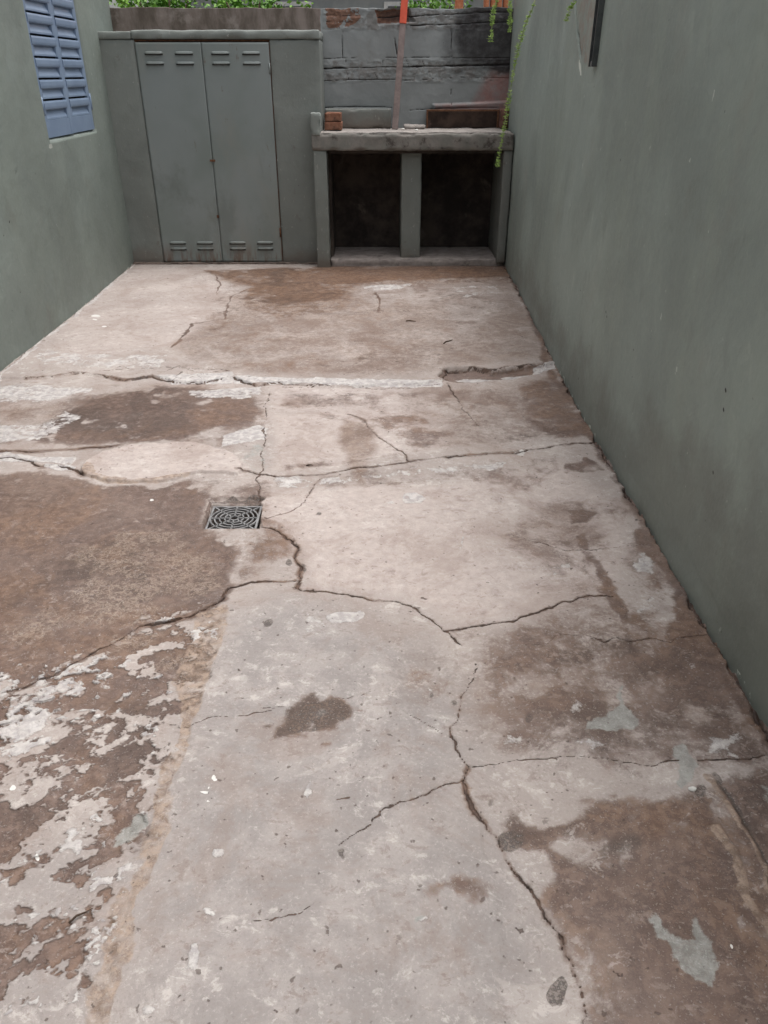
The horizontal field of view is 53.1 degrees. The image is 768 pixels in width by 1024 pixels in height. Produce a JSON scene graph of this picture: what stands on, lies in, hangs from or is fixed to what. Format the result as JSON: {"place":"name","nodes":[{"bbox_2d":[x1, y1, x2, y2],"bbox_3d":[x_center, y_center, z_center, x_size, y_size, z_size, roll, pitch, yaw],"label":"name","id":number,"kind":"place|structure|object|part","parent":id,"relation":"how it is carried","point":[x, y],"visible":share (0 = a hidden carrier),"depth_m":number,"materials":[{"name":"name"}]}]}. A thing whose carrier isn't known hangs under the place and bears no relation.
{"place":"outdoors","nodes":[
{"label":"outdoors","id":0,"kind":"place"},
{"bbox_2d":[109,0,148,7],"label":"sky","id":1,"kind":"structure","parent":0,"point":[113,1],"materials":[{"name":"white"}]},
{"bbox_2d":[171,0,513,8],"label":"neighbour house","id":2,"kind":"structure","parent":0,"point":[380,4],"depth_m":11.69,"materials":[{"name":"grey concrete"}]},
{"bbox_2d":[252,2,311,7],"bbox_3d":[-1.551,-7.248,11.950,0.900,1.150,0.075,0,30,0],"label":"window","id":3,"kind":"structure","parent":2,"relation":"in","point":[294,4],"depth_m":11.66,"materials":[{"name":"white paint"}]},
{"bbox_2d":[384,2,440,8],"bbox_3d":[0.449,-7.255,11.963,0.900,1.150,0.075,0,30,0],"label":"window","id":4,"kind":"structure","parent":2,"relation":"in","point":[386,4],"depth_m":11.68,"materials":[{"name":"white paint"}]},
{"bbox_2d":[0,256,767,1023],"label":"floor","id":5,"kind":"structure","parent":0,"point":[418,696],"depth_m":2.15,"materials":[{"name":"concrete"}]},
{"bbox_2d":[68,908,92,923],"bbox_3d":[-0.620,0.822,1.569,0.051,0.007,0.009,-22,36,-33],"label":"twig","id":6,"kind":"object","parent":5,"relation":"on","point":[73,918],"visible":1,"depth_m":1.57,"materials":[{"name":"brown wood"}]},
{"bbox_2d":[98,29,324,264],"bbox_3d":[-1.403,-3.110,6.692,1.786,1.836,0.509,0,30,0],"label":"storage cupboard","id":7,"kind":"object","parent":5,"relation":"on","point":[243,128],"visible":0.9,"depth_m":6.45,"materials":[{"name":"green paint"}]},
{"bbox_3d":[-1.717,-2.992,6.516,0.523,1.692,0.030,0,30,0],"label":"metal door","id":8,"kind":"part","parent":7,"relation":"part of","materials":[{"name":"grey metal"}]},
{"bbox_3d":[-1.185,-2.993,6.520,0.534,1.692,0.030,0,30,0],"label":"metal door","id":9,"kind":"part","parent":7,"relation":"part of","materials":[{"name":"grey metal"}]},
{"bbox_2d":[205,506,261,528],"bbox_3d":[-0.585,0.062,3.021,0.204,0.094,0.190,0,30,0],"label":"drain grate","id":10,"kind":"object","parent":5,"relation":"on","point":[235,510],"visible":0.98,"depth_m":3.01,"materials":[{"name":"grey metal"}]},
{"bbox_2d":[310,112,513,266],"bbox_3d":[0.233,-2.831,6.777,1.674,1.253,0.651,0,30,0],"label":"barbecue","id":11,"kind":"object","parent":5,"relation":"on","point":[446,191],"visible":0.94,"depth_m":6.91,"materials":[{"name":"concrete"}]},
{"bbox_2d":[324,121,342,129],"bbox_3d":[-0.426,-3.279,6.519,0.147,0.066,0.223,0,30,0],"label":"brick","id":12,"kind":"object","parent":11,"relation":"on","point":[333,125],"visible":0.88,"depth_m":6.42,"materials":[{"name":"brick"}]},
{"bbox_2d":[325,112,341,120],"bbox_3d":[-0.426,-3.337,6.486,0.138,0.065,0.222,0,30,0],"label":"brick","id":13,"kind":"object","parent":12,"relation":"on","point":[333,116],"visible":1,"depth_m":6.39,"materials":[{"name":"brick"}]},
{"bbox_2d":[325,108,390,127],"bbox_3d":[-0.223,-3.439,6.711,0.570,0.153,0.134,0,30,0],"label":"concrete block","id":14,"kind":"object","parent":11,"relation":"on","point":[366,117],"depth_m":6.66,"materials":[{"name":"green paint"}]},
{"bbox_2d":[392,0,407,129],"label":"pole","id":15,"kind":"object","parent":11,"relation":"on","point":[401,43],"visible":1,"depth_m":6.37,"materials":[{"name":"red paint"}]},
{"bbox_2d":[404,124,416,128],"bbox_3d":[0.224,-3.333,6.647,0.112,0.045,0.091,0,30,0],"label":"mortar lump","id":16,"kind":"object","parent":11,"relation":"on","point":[409,126],"visible":0.94,"depth_m":6.61,"materials":[{"name":"beige concrete"}]},
{"bbox_2d":[414,124,425,128],"bbox_3d":[0.307,-3.330,6.648,0.105,0.046,0.082,0,30,0],"label":"mortar lump","id":17,"kind":"object","parent":11,"relation":"on","point":[420,127],"visible":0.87,"depth_m":6.62,"materials":[{"name":"beige concrete"}]},
{"bbox_2d":[426,109,499,127],"bbox_3d":[0.684,-3.445,6.729,0.633,0.147,0.115,0,30,0],"label":"fire box","id":18,"kind":"object","parent":11,"relation":"on","point":[468,118],"visible":1,"depth_m":6.71,"materials":[{"name":"metal"}]},
{"bbox_2d":[498,108,508,128],"bbox_3d":[1.039,-3.431,6.699,0.076,0.151,0.184,0,30,0],"label":"brick","id":19,"kind":"object","parent":11,"relation":"on","point":[502,121],"visible":0.66,"depth_m":6.63,"materials":[{"name":"brown brick"}]},
{"bbox_2d":[688,786,695,791],"bbox_3d":[0.743,0.667,1.852,0.020,0.009,0.013,0,30,0],"label":"pebble","id":20,"kind":"object","parent":5,"relation":"on","point":[692,788],"visible":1,"depth_m":1.85,"materials":[{"name":"white stone"}]},
{"bbox_2d":[454,0,462,8],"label":"clay block","id":21,"kind":"structure","parent":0,"point":[458,4],"depth_m":6.40,"materials":[{"name":"orange brick"}]},
{"label":"ground","id":22,"kind":"structure","parent":0,"visible":0},
{"bbox_2d":[0,0,133,371],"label":"house wall","id":23,"kind":"structure","parent":22,"relation":"on","point":[66,252],"depth_m":5.17,"materials":[{"name":"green paint"}]},
{"bbox_2d":[109,0,211,7],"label":"shrub","id":24,"kind":"object","parent":22,"relation":"on","point":[150,3],"visible":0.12,"depth_m":6.85,"materials":[{"name":"green plant"}]},
{"bbox_2d":[204,0,312,8],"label":"shrub","id":25,"kind":"object","parent":22,"relation":"on","point":[267,4],"visible":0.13,"depth_m":6.84,"materials":[{"name":"green plant"}]},
{"bbox_2d":[110,7,513,239],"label":"block wall","id":26,"kind":"structure","parent":22,"relation":"on","point":[454,59],"depth_m":6.52,"materials":[{"name":"grey concrete"}]},
{"bbox_2d":[483,0,488,6],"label":"clay block","id":27,"kind":"structure","parent":26,"relation":"on","point":[485,3],"depth_m":6.41,"materials":[{"name":"orange brick"}]},
{"bbox_2d":[486,0,498,41],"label":"hanging fern strand","id":28,"kind":"object","parent":26,"relation":"attached to","point":[492,18],"visible":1,"depth_m":6.16},
{"bbox_2d":[490,0,495,6],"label":"clay block","id":29,"kind":"structure","parent":26,"relation":"on","point":[492,2],"depth_m":6.40,"materials":[{"name":"orange brick"}]},
{"bbox_2d":[496,0,501,6],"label":"clay block","id":30,"kind":"structure","parent":26,"relation":"on","point":[499,4],"depth_m":6.40,"materials":[{"name":"orange brick"}]},
{"bbox_2d":[502,0,508,7],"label":"clay block","id":31,"kind":"structure","parent":26,"relation":"on","point":[505,3],"depth_m":6.41,"materials":[{"name":"orange brick"}]},
{"bbox_2d":[395,0,472,8],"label":"shrub","id":32,"kind":"object","parent":22,"relation":"on","point":[437,4],"visible":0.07,"depth_m":6.88,"materials":[{"name":"green plant"}]},
{"bbox_2d":[504,0,767,726],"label":"boundary wall","id":33,"kind":"structure","parent":22,"relation":"on","point":[636,259],"depth_m":2.75,"materials":[{"name":"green paint"}]},
{"bbox_2d":[507,0,513,31],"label":"hanging fern strand","id":34,"kind":"object","parent":33,"relation":"attached to","point":[510,16],"visible":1,"depth_m":6.03},
{"bbox_2d":[495,1,534,166],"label":"hanging fern strand","id":35,"kind":"object","parent":33,"relation":"attached to","point":[514,66],"visible":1,"depth_m":5.08},
{"bbox_2d":[564,1,576,21],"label":"hanging fern strand","id":36,"kind":"object","parent":33,"relation":"attached to","point":[568,14],"visible":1,"depth_m":4.07},
{"bbox_2d":[588,0,604,66],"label":"metal channel","id":37,"kind":"object","parent":33,"relation":"attached to","point":[596,30],"visible":1,"depth_m":3.62,"materials":[{"name":"metal"}]}
]}

